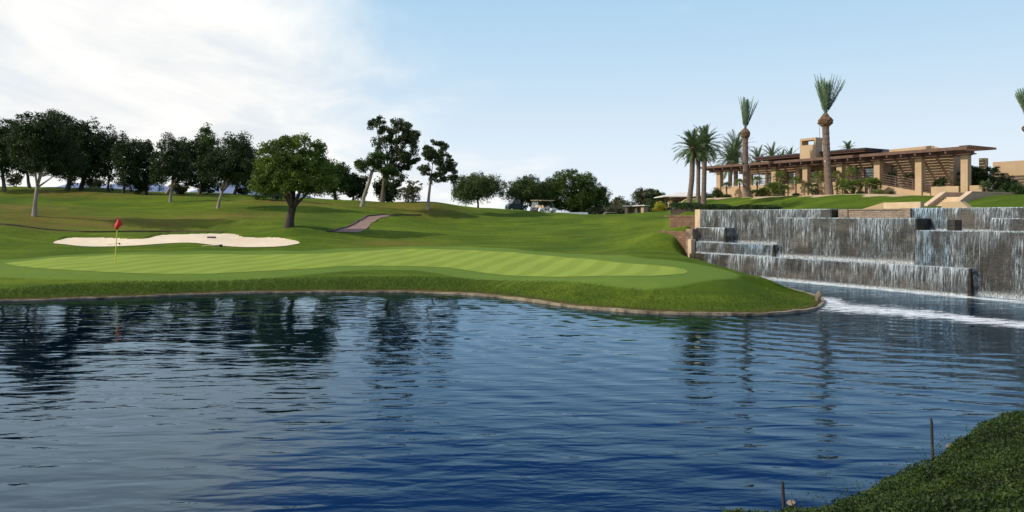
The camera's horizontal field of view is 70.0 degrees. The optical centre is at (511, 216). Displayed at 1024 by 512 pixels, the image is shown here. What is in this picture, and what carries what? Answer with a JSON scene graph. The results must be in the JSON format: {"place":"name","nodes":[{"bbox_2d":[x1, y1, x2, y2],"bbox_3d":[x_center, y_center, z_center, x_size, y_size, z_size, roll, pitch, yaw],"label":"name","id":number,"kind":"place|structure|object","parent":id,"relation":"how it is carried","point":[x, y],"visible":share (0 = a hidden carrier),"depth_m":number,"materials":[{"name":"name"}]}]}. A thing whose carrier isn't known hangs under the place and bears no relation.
{"place":"outdoors","nodes":[
{"label":"outdoors","id":0,"kind":"place"},
{"bbox_2d":[58,183,312,197],"bbox_3d":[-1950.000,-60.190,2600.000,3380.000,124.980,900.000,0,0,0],"label":"hills","id":1,"kind":"structure","parent":0,"point":[230,189],"depth_m":2453.32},
{"bbox_2d":[0,278,1023,511],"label":"water","id":2,"kind":"structure","parent":0,"point":[348,402],"depth_m":13.16,"materials":[{"name":"liquid"}]},
{"bbox_2d":[695,252,978,295],"bbox_3d":[15.290,2.853,36.971,1.216,1.395,15.715,0,0,-31],"label":"waterfall tier","id":3,"kind":"object","parent":2,"relation":"in","point":[959,281],"visible":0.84,"depth_m":34.56,"materials":[{"name":"liquid"}]},
{"bbox_2d":[695,242,780,255],"bbox_3d":[12.992,1.982,41.947,1.189,0.895,5.944,0,0,-31],"label":"waterfall tier","id":4,"kind":"object","parent":3,"relation":"on","point":[760,249],"visible":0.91,"depth_m":41.41,"materials":[{"name":"liquid"}]},
{"bbox_2d":[696,227,735,241],"bbox_3d":[12.300,1.242,44.083,1.160,1.135,2.553,0,0,-31],"label":"waterfall tier","id":5,"kind":"object","parent":4,"relation":"on","point":[716,234],"visible":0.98,"depth_m":43.56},
{"bbox_2d":[700,209,837,243],"bbox_3d":[14.290,0.713,42.048,0.765,2.195,9.467,0,0,-31],"label":"waterfall tier","id":6,"kind":"object","parent":4,"relation":"on","point":[755,226],"visible":0.52,"depth_m":42.08,"materials":[{"name":"liquid"}]},
{"bbox_2d":[776,218,931,263],"bbox_3d":[16.867,1.252,36.684,1.616,2.355,7.691,0,0,-31],"label":"waterfall tier","id":7,"kind":"object","parent":3,"relation":"on","point":[891,240],"visible":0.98,"depth_m":35.83,"materials":[{"name":"liquid"}]},
{"bbox_2d":[915,230,1023,299],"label":"waterfall tier","id":8,"kind":"object","parent":2,"relation":"in","point":[995,259],"visible":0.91,"depth_m":30.15,"materials":[{"name":"liquid"}]},
{"bbox_2d":[947,220,961,230],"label":"stone block","id":9,"kind":"structure","parent":8,"relation":"on","point":[954,225],"depth_m":31.48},
{"bbox_2d":[912,207,1023,230],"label":"waterfall tier","id":10,"kind":"object","parent":8,"relation":"on","point":[975,218],"visible":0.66,"depth_m":32.32,"materials":[{"name":"liquid"}]},
{"bbox_2d":[989,218,1023,231],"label":"waterfall tier","id":11,"kind":"object","parent":8,"relation":"on","point":[1007,224],"visible":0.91,"depth_m":30.19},
{"bbox_2d":[0,186,1023,312],"bbox_3d":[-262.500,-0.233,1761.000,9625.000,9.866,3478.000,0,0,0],"label":"ground","id":12,"kind":"structure","parent":0,"point":[635,238],"depth_m":55.66,"materials":[{"name":"green plant"}]},
{"bbox_2d":[5,173,22,186],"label":"shrub","id":13,"kind":"object","parent":12,"relation":"on","point":[16,179],"visible":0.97,"depth_m":98.66,"materials":[{"name":"green plant"}]},
{"bbox_2d":[0,118,31,190],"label":"broadleaf tree","id":14,"kind":"object","parent":12,"relation":"on","point":[5,165],"visible":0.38,"depth_m":89.42,"materials":[{"name":"green plant"}]},
{"bbox_2d":[3,145,48,187],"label":"broadleaf tree","id":15,"kind":"object","parent":12,"relation":"on","point":[27,177],"visible":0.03,"depth_m":95.93,"materials":[{"name":"green plant"}]},
{"bbox_2d":[0,108,91,215],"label":"broadleaf tree","id":16,"kind":"object","parent":12,"relation":"on","point":[47,133],"visible":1,"depth_m":62.28,"materials":[{"name":"green plant"}]},
{"bbox_2d":[39,109,118,190],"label":"broadleaf tree","id":17,"kind":"object","parent":12,"relation":"on","point":[86,130],"visible":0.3,"depth_m":91.57,"materials":[{"name":"green plant"}]},
{"bbox_2d":[63,120,111,189],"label":"broadleaf tree","id":18,"kind":"object","parent":12,"relation":"on","point":[87,179],"visible":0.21,"depth_m":93.53,"materials":[{"name":"green plant"}]},
{"bbox_2d":[85,179,107,187],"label":"shrub","id":19,"kind":"object","parent":12,"relation":"on","point":[102,182],"visible":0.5,"depth_m":99.66,"materials":[{"name":"green plant"}]},
{"bbox_2d":[91,130,130,191],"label":"broadleaf tree","id":20,"kind":"object","parent":12,"relation":"on","point":[107,163],"visible":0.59,"depth_m":91.43,"materials":[{"name":"green plant"}]},
{"bbox_2d":[0,223,227,231],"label":"path kerb","id":21,"kind":"structure","parent":12,"relation":"on","point":[101,231],"depth_m":58.45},
{"bbox_2d":[107,138,150,192],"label":"broadleaf tree","id":22,"kind":"object","parent":12,"relation":"on","point":[129,166],"visible":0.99,"depth_m":89.53,"materials":[{"name":"green plant"}]},
{"bbox_2d":[128,136,169,194],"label":"broadleaf tree","id":23,"kind":"object","parent":12,"relation":"on","point":[144,184],"visible":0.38,"depth_m":91.47,"materials":[{"name":"green plant"}]},
{"bbox_2d":[146,132,193,201],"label":"broadleaf tree","id":24,"kind":"object","parent":12,"relation":"on","point":[172,167],"visible":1,"depth_m":81.48,"materials":[{"name":"green plant"}]},
{"bbox_2d":[54,233,299,246],"bbox_3d":[-24.501,1.723,53.642,18.841,0.724,8.677,0,0,0],"label":"sand bunker","id":25,"kind":"object","parent":12,"relation":"on","point":[225,239],"visible":0.98,"depth_m":53.98},
{"bbox_2d":[169,183,187,193],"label":"shrub","id":26,"kind":"object","parent":12,"relation":"on","point":[179,189],"visible":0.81,"depth_m":99.72,"materials":[{"name":"green plant"}]},
{"bbox_2d":[165,137,211,193],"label":"broadleaf tree","id":27,"kind":"object","parent":12,"relation":"on","point":[192,155],"visible":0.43,"depth_m":97.33,"materials":[{"name":"green plant"}]},
{"bbox_2d":[187,122,222,193],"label":"broadleaf tree","id":28,"kind":"object","parent":12,"relation":"on","point":[206,138],"visible":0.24,"depth_m":99.25,"materials":[{"name":"green plant"}]},
{"bbox_2d":[194,181,219,193],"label":"shrub","id":29,"kind":"object","parent":12,"relation":"on","point":[207,189],"visible":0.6,"depth_m":100.94,"materials":[{"name":"green plant"}]},
{"bbox_2d":[189,130,268,208],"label":"broadleaf tree","id":30,"kind":"object","parent":12,"relation":"on","point":[232,165],"visible":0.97,"depth_m":73.14,"materials":[{"name":"green plant"}]},
{"bbox_2d":[219,137,257,194],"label":"broadleaf tree","id":31,"kind":"object","parent":12,"relation":"on","point":[244,190],"visible":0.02,"depth_m":96.17,"materials":[{"name":"green plant"}]},
{"bbox_2d":[237,187,248,194],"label":"shrub","id":32,"kind":"object","parent":12,"relation":"on","point":[239,190],"visible":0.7,"depth_m":97.74,"materials":[{"name":"green plant"}]},
{"bbox_2d":[248,180,282,199],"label":"broadleaf tree","id":33,"kind":"object","parent":12,"relation":"on","point":[274,196],"visible":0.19,"depth_m":81.70,"materials":[{"name":"green plant"}]},
{"bbox_2d":[245,132,340,227],"bbox_3d":[-17.528,-2.842,58.343,6.548,7.971,6.394,0,0,-33],"label":"broadleaf tree","id":34,"kind":"object","parent":12,"relation":"on","point":[284,171],"visible":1,"depth_m":57.36,"materials":[{"name":"green plant"}]},
{"bbox_2d":[322,159,355,199],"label":"broadleaf tree","id":35,"kind":"object","parent":12,"relation":"on","point":[342,173],"visible":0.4,"depth_m":93.30,"materials":[{"name":"green plant"}]},
{"bbox_2d":[6,249,687,276],"bbox_3d":[-8.400,2.495,40.846,35.051,0.581,17.662,0,0,11],"label":"putting green","id":36,"kind":"object","parent":12,"relation":"on","point":[509,263],"visible":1,"depth_m":39.08,"materials":[{"name":"green plant"}]},
{"bbox_2d":[115,218,121,261],"bbox_3d":[-20.274,1.284,37.610,0.388,2.395,0.116,0,0,0],"label":"flagstick","id":37,"kind":"object","parent":36,"relation":"on","point":[118,223],"visible":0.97,"depth_m":37.62},
{"bbox_2d":[344,172,368,199],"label":"broadleaf tree","id":38,"kind":"object","parent":12,"relation":"on","point":[360,182],"visible":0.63,"depth_m":96.39,"materials":[{"name":"green plant"}]},
{"bbox_2d":[336,215,392,231],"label":"cart path","id":39,"kind":"structure","parent":12,"relation":"on","point":[363,224],"depth_m":64.99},
{"bbox_2d":[326,214,420,231],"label":"path kerb","id":40,"kind":"structure","parent":12,"relation":"on","point":[355,222],"depth_m":71.94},
{"bbox_2d":[353,151,398,206],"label":"eucalyptus tree","id":41,"kind":"object","parent":12,"relation":"on","point":[375,160],"visible":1,"depth_m":83.77,"materials":[{"name":"green plant"}]},
{"bbox_2d":[372,176,400,201],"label":"broadleaf tree","id":42,"kind":"object","parent":12,"relation":"on","point":[390,195],"visible":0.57,"depth_m":98.16,"materials":[{"name":"green plant"}]},
{"bbox_2d":[367,115,421,201],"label":"eucalyptus tree","id":43,"kind":"object","parent":12,"relation":"on","point":[404,139],"visible":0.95,"depth_m":91.67,"materials":[{"name":"green plant"}]},
{"bbox_2d":[0,274,815,311],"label":"rough grass","id":44,"kind":"structure","parent":12,"relation":"on","point":[794,296],"depth_m":30.24,"materials":[{"name":"plant"}]},
{"bbox_2d":[396,180,422,202],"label":"shrub","id":45,"kind":"object","parent":12,"relation":"on","point":[410,190],"visible":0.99,"depth_m":89.71,"materials":[{"name":"green plant"}]},
{"bbox_2d":[0,287,825,315],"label":"stone edging","id":46,"kind":"object","parent":12,"relation":"on","point":[820,304],"visible":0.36,"depth_m":28.11,"materials":[{"name":"stone"}]},
{"bbox_2d":[416,139,460,209],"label":"pine tree","id":47,"kind":"object","parent":12,"relation":"on","point":[430,154],"visible":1,"depth_m":85.58,"materials":[{"name":"green plant"}]},
{"bbox_2d":[450,171,505,207],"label":"feathery tree","id":48,"kind":"object","parent":12,"relation":"on","point":[473,187],"visible":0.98,"depth_m":110.50,"materials":[{"name":"green plant"}]},
{"bbox_2d":[505,199,527,209],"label":"utility cart","id":49,"kind":"object","parent":12,"relation":"on","point":[515,204],"visible":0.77,"depth_m":102.38,"materials":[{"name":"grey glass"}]},
{"bbox_2d":[498,174,551,206],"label":"feathery tree","id":50,"kind":"object","parent":12,"relation":"on","point":[525,189],"visible":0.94,"depth_m":114.67,"materials":[{"name":"green plant"}]},
{"bbox_2d":[530,200,541,211],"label":"golf cart","id":51,"kind":"object","parent":12,"relation":"on","point":[536,207],"visible":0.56,"depth_m":105.08,"materials":[{"name":"paint"}]},
{"bbox_2d":[528,181,558,210],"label":"feathery tree","id":52,"kind":"object","parent":12,"relation":"on","point":[545,202],"visible":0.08,"depth_m":121.79,"materials":[{"name":"green plant"}]},
{"bbox_2d":[538,200,556,212],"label":"golf cart","id":53,"kind":"object","parent":12,"relation":"on","point":[542,209],"visible":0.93,"depth_m":103.45,"materials":[{"name":"paint"}]},
{"bbox_2d":[542,168,612,213],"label":"feathery tree","id":54,"kind":"object","parent":12,"relation":"on","point":[590,197],"visible":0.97,"depth_m":116.24,"materials":[{"name":"green plant"}]},
{"bbox_2d":[603,204,618,213],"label":"shrub","id":55,"kind":"object","parent":12,"relation":"on","point":[611,209],"visible":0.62,"depth_m":131.34,"materials":[{"name":"green plant"}]},
{"bbox_2d":[616,203,627,213],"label":"shrub","id":56,"kind":"object","parent":12,"relation":"on","point":[621,209],"visible":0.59,"depth_m":131.48,"materials":[{"name":"green plant"}]},
{"bbox_2d":[611,196,636,207],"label":"olive tree","id":57,"kind":"object","parent":12,"relation":"on","point":[616,200],"visible":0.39,"depth_m":137.23,"materials":[{"name":"green plant"}]},
{"bbox_2d":[622,205,649,213],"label":"kiosk","id":58,"kind":"object","parent":12,"relation":"on","point":[629,209],"visible":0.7,"depth_m":117.57,"materials":[{"name":"paint"}]},
{"bbox_2d":[630,187,655,204],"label":"olive tree","id":59,"kind":"object","parent":12,"relation":"on","point":[639,196],"visible":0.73,"depth_m":137.42,"materials":[{"name":"green plant"}]},
{"bbox_2d":[644,199,656,211],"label":"shrub","id":60,"kind":"object","parent":12,"relation":"on","point":[652,203],"visible":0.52,"depth_m":131.91,"materials":[{"name":"green plant"}]},
{"bbox_2d":[643,188,666,205],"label":"olive tree","id":61,"kind":"object","parent":12,"relation":"on","point":[656,193],"visible":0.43,"depth_m":137.33,"materials":[{"name":"green plant"}]},
{"bbox_2d":[652,201,666,211],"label":"shrub","id":62,"kind":"object","parent":12,"relation":"on","point":[660,207],"visible":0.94,"depth_m":119.69,"materials":[{"name":"yellow plant"}]},
{"bbox_2d":[654,192,700,207],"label":"pavilion","id":63,"kind":"structure","parent":12,"relation":"on","point":[677,196],"depth_m":101.78,"materials":[{"name":"paint"}]},
{"bbox_2d":[659,229,698,257],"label":"retaining wall","id":64,"kind":"structure","parent":12,"relation":"on","point":[687,239],"depth_m":44.83,"materials":[{"name":"concrete"}]},
{"bbox_2d":[664,209,706,228],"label":"retaining wall","id":65,"kind":"structure","parent":12,"relation":"on","point":[693,221],"depth_m":46.96,"materials":[{"name":"paint"}]},
{"bbox_2d":[671,128,713,202],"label":"date palm","id":66,"kind":"object","parent":12,"relation":"on","point":[693,149],"visible":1,"depth_m":73.74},
{"bbox_2d":[682,140,714,202],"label":"date palm","id":67,"kind":"object","parent":12,"relation":"on","point":[697,163],"visible":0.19,"depth_m":87.79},
{"bbox_2d":[684,124,723,203],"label":"date palm","id":68,"kind":"object","parent":12,"relation":"on","point":[704,165],"visible":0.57,"depth_m":79.75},
{"bbox_2d":[710,187,722,197],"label":"shrub","id":69,"kind":"object","parent":12,"relation":"on","point":[715,194],"visible":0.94,"depth_m":97.17,"materials":[{"name":"green plant"}]},
{"bbox_2d":[668,202,782,214],"bbox_3d":[13.229,-0.531,46.226,1.432,0.862,8.340,0,0,-31],"label":"hedge","id":70,"kind":"object","parent":12,"relation":"on","point":[677,208],"visible":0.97,"depth_m":46.38,"materials":[{"name":"green plant"}]},
{"bbox_2d":[713,141,752,185],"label":"date palm","id":71,"kind":"object","parent":12,"relation":"on","point":[730,153],"visible":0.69,"depth_m":105.50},
{"bbox_2d":[713,129,759,185],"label":"date palm","id":72,"kind":"object","parent":12,"relation":"on","point":[738,141],"visible":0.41,"depth_m":107.57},
{"bbox_2d":[738,96,757,196],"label":"date palm","id":73,"kind":"object","parent":12,"relation":"on","point":[746,118],"visible":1,"depth_m":87.87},
{"bbox_2d":[741,186,770,196],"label":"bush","id":74,"kind":"object","parent":12,"relation":"on","point":[761,192],"visible":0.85,"depth_m":88.81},
{"bbox_2d":[750,175,762,195],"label":"fan palm","id":75,"kind":"object","parent":12,"relation":"on","point":[756,179],"visible":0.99,"depth_m":90.45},
{"bbox_2d":[749,145,771,162],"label":"date palm","id":76,"kind":"object","parent":12,"relation":"on","point":[757,153],"visible":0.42,"depth_m":115.44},
{"bbox_2d":[762,141,783,155],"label":"date palm","id":77,"kind":"object","parent":12,"relation":"on","point":[772,150],"visible":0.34,"depth_m":121.53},
{"bbox_2d":[766,181,791,195],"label":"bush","id":78,"kind":"object","parent":12,"relation":"on","point":[774,188],"visible":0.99,"depth_m":86.07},
{"bbox_2d":[771,169,788,194],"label":"fan palm","id":79,"kind":"object","parent":12,"relation":"on","point":[780,173],"visible":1,"depth_m":87.91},
{"bbox_2d":[790,176,800,192],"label":"fan palm","id":80,"kind":"object","parent":12,"relation":"on","point":[796,178],"visible":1,"depth_m":85.87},
{"bbox_2d":[807,183,820,194],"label":"fan palm","id":81,"kind":"object","parent":12,"relation":"on","point":[814,190],"visible":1,"depth_m":82.52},
{"bbox_2d":[810,171,824,194],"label":"fan palm","id":82,"kind":"object","parent":12,"relation":"on","point":[818,174],"visible":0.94,"depth_m":83.73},
{"bbox_2d":[815,290,821,300],"bbox_3d":[11.575,3.030,27.598,0.248,0.473,0.256,0,0,42],"label":"rock","id":83,"kind":"object","parent":12,"relation":"on","point":[818,295],"visible":0.97,"depth_m":27.51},
{"bbox_2d":[814,73,845,194],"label":"date palm","id":84,"kind":"object","parent":12,"relation":"on","point":[825,120],"visible":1,"depth_m":78.32,"materials":[{"name":"plant"}]},
{"bbox_2d":[832,169,842,193],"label":"fan palm","id":85,"kind":"object","parent":12,"relation":"on","point":[837,172],"visible":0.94,"depth_m":81.62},
{"bbox_2d":[838,140,853,149],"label":"date palm","id":86,"kind":"object","parent":12,"relation":"on","point":[848,144],"visible":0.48,"depth_m":124.62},
{"bbox_2d":[833,177,868,193],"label":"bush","id":87,"kind":"object","parent":12,"relation":"on","point":[845,184],"visible":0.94,"depth_m":78.35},
{"bbox_2d":[844,165,859,193],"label":"fan palm","id":88,"kind":"object","parent":12,"relation":"on","point":[851,169],"visible":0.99,"depth_m":79.90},
{"bbox_2d":[700,125,1023,197],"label":"clubhouse","id":89,"kind":"structure","parent":12,"relation":"on","point":[926,165],"depth_m":81.31,"materials":[{"name":"paint"}]},
{"bbox_2d":[752,174,764,184],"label":"window","id":90,"kind":"structure","parent":89,"relation":"in","point":[762,176],"depth_m":98.48,"materials":[{"name":"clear glass"}]},
{"bbox_2d":[787,172,794,183],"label":"window","id":91,"kind":"structure","parent":89,"relation":"in","point":[789,174],"depth_m":94.31,"materials":[{"name":"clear glass"}]},
{"bbox_2d":[864,167,873,187],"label":"window","id":92,"kind":"structure","parent":89,"relation":"in","point":[868,171],"depth_m":84.99,"materials":[{"name":"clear glass"}]},
{"bbox_2d":[892,165,896,186],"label":"window","id":93,"kind":"structure","parent":89,"relation":"in","point":[894,168],"depth_m":82.42,"materials":[{"name":"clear glass"}]},
{"bbox_2d":[863,177,882,193],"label":"tree","id":94,"kind":"object","parent":12,"relation":"on","point":[875,181],"visible":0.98,"depth_m":76.93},
{"bbox_2d":[864,203,882,208],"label":"wall","id":95,"kind":"structure","parent":12,"relation":"on","point":[879,206],"depth_m":56.96,"materials":[{"name":"paint"}]},
{"bbox_2d":[838,208,912,217],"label":"brick wall","id":96,"kind":"structure","parent":12,"relation":"on","point":[878,213],"depth_m":35.88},
{"bbox_2d":[885,172,896,185],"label":"fan palm","id":97,"kind":"object","parent":12,"relation":"on","point":[891,174],"visible":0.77,"depth_m":80.46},
{"bbox_2d":[883,202,923,208],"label":"wall","id":98,"kind":"structure","parent":12,"relation":"on","point":[893,205],"depth_m":55.24,"materials":[{"name":"paint"}]},
{"bbox_2d":[903,172,914,186],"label":"fan palm","id":99,"kind":"object","parent":12,"relation":"on","point":[910,176],"visible":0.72,"depth_m":78.66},
{"bbox_2d":[932,177,947,186],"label":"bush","id":100,"kind":"object","parent":12,"relation":"on","point":[939,181],"visible":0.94,"depth_m":74.51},
{"bbox_2d":[942,201,959,207],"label":"wall","id":101,"kind":"structure","parent":12,"relation":"on","point":[950,204],"depth_m":42.49,"materials":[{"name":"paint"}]},
{"bbox_2d":[960,201,971,207],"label":"wall","id":102,"kind":"structure","parent":12,"relation":"on","point":[963,204],"depth_m":41.95,"materials":[{"name":"paint"}]},
{"bbox_2d":[955,165,984,191],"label":"shrub","id":103,"kind":"object","parent":12,"relation":"on","point":[972,179],"visible":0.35,"depth_m":73.62,"materials":[{"name":"green plant"}]},
{"bbox_2d":[924,191,1016,205],"bbox_3d":[40.939,-1.015,64.931,11.180,2.230,2.705,0,0,-31],"label":"stairway","id":104,"kind":"object","parent":12,"relation":"on","point":[938,199],"visible":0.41,"depth_m":63.48,"materials":[{"name":"paint"}]},
{"bbox_2d":[971,166,1005,191],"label":"shrub","id":105,"kind":"object","parent":12,"relation":"on","point":[991,178],"visible":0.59,"depth_m":73.19,"materials":[{"name":"green plant"}]},
{"bbox_2d":[978,180,1004,191],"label":"fan palm","id":106,"kind":"object","parent":12,"relation":"on","point":[987,184],"visible":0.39,"depth_m":67.68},
{"bbox_2d":[994,175,1018,191],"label":"shrub","id":107,"kind":"object","parent":12,"relation":"on","point":[1005,185],"visible":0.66,"depth_m":70.72,"materials":[{"name":"green plant"}]},
{"bbox_2d":[1009,182,1023,194],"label":"shrub","id":108,"kind":"object","parent":12,"relation":"on","point":[1017,188],"visible":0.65,"depth_m":66.17,"materials":[{"name":"green plant"}]},
{"bbox_2d":[1015,87,1023,131],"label":"date palm","id":109,"kind":"object","parent":12,"relation":"on","point":[1020,99],"visible":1,"depth_m":65.97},
{"bbox_2d":[0,0,1023,213],"label":"sky","id":110,"kind":"structure","parent":0,"point":[607,89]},
{"bbox_2d":[873,426,1023,511],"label":"bank","id":111,"kind":"structure","parent":0,"point":[999,481],"depth_m":7.50,"materials":[{"name":"plant"}]},
{"bbox_2d":[781,481,784,508],"bbox_3d":[2.971,3.149,8.000,0.058,0.504,0.036,0,0,0],"label":"stake","id":112,"kind":"object","parent":111,"relation":"in","point":[783,493],"visible":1,"depth_m":7.99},
{"bbox_2d":[722,408,1023,511],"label":"ground cover","id":113,"kind":"object","parent":111,"relation":"on","point":[961,500],"visible":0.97,"depth_m":7.17,"materials":[{"name":"plant"}]},
{"bbox_2d":[930,418,933,464],"bbox_3d":[5.467,2.963,9.513,0.059,0.675,0.036,0,0,0],"label":"stake","id":114,"kind":"object","parent":111,"relation":"on","point":[931,436],"visible":0.79,"depth_m":9.50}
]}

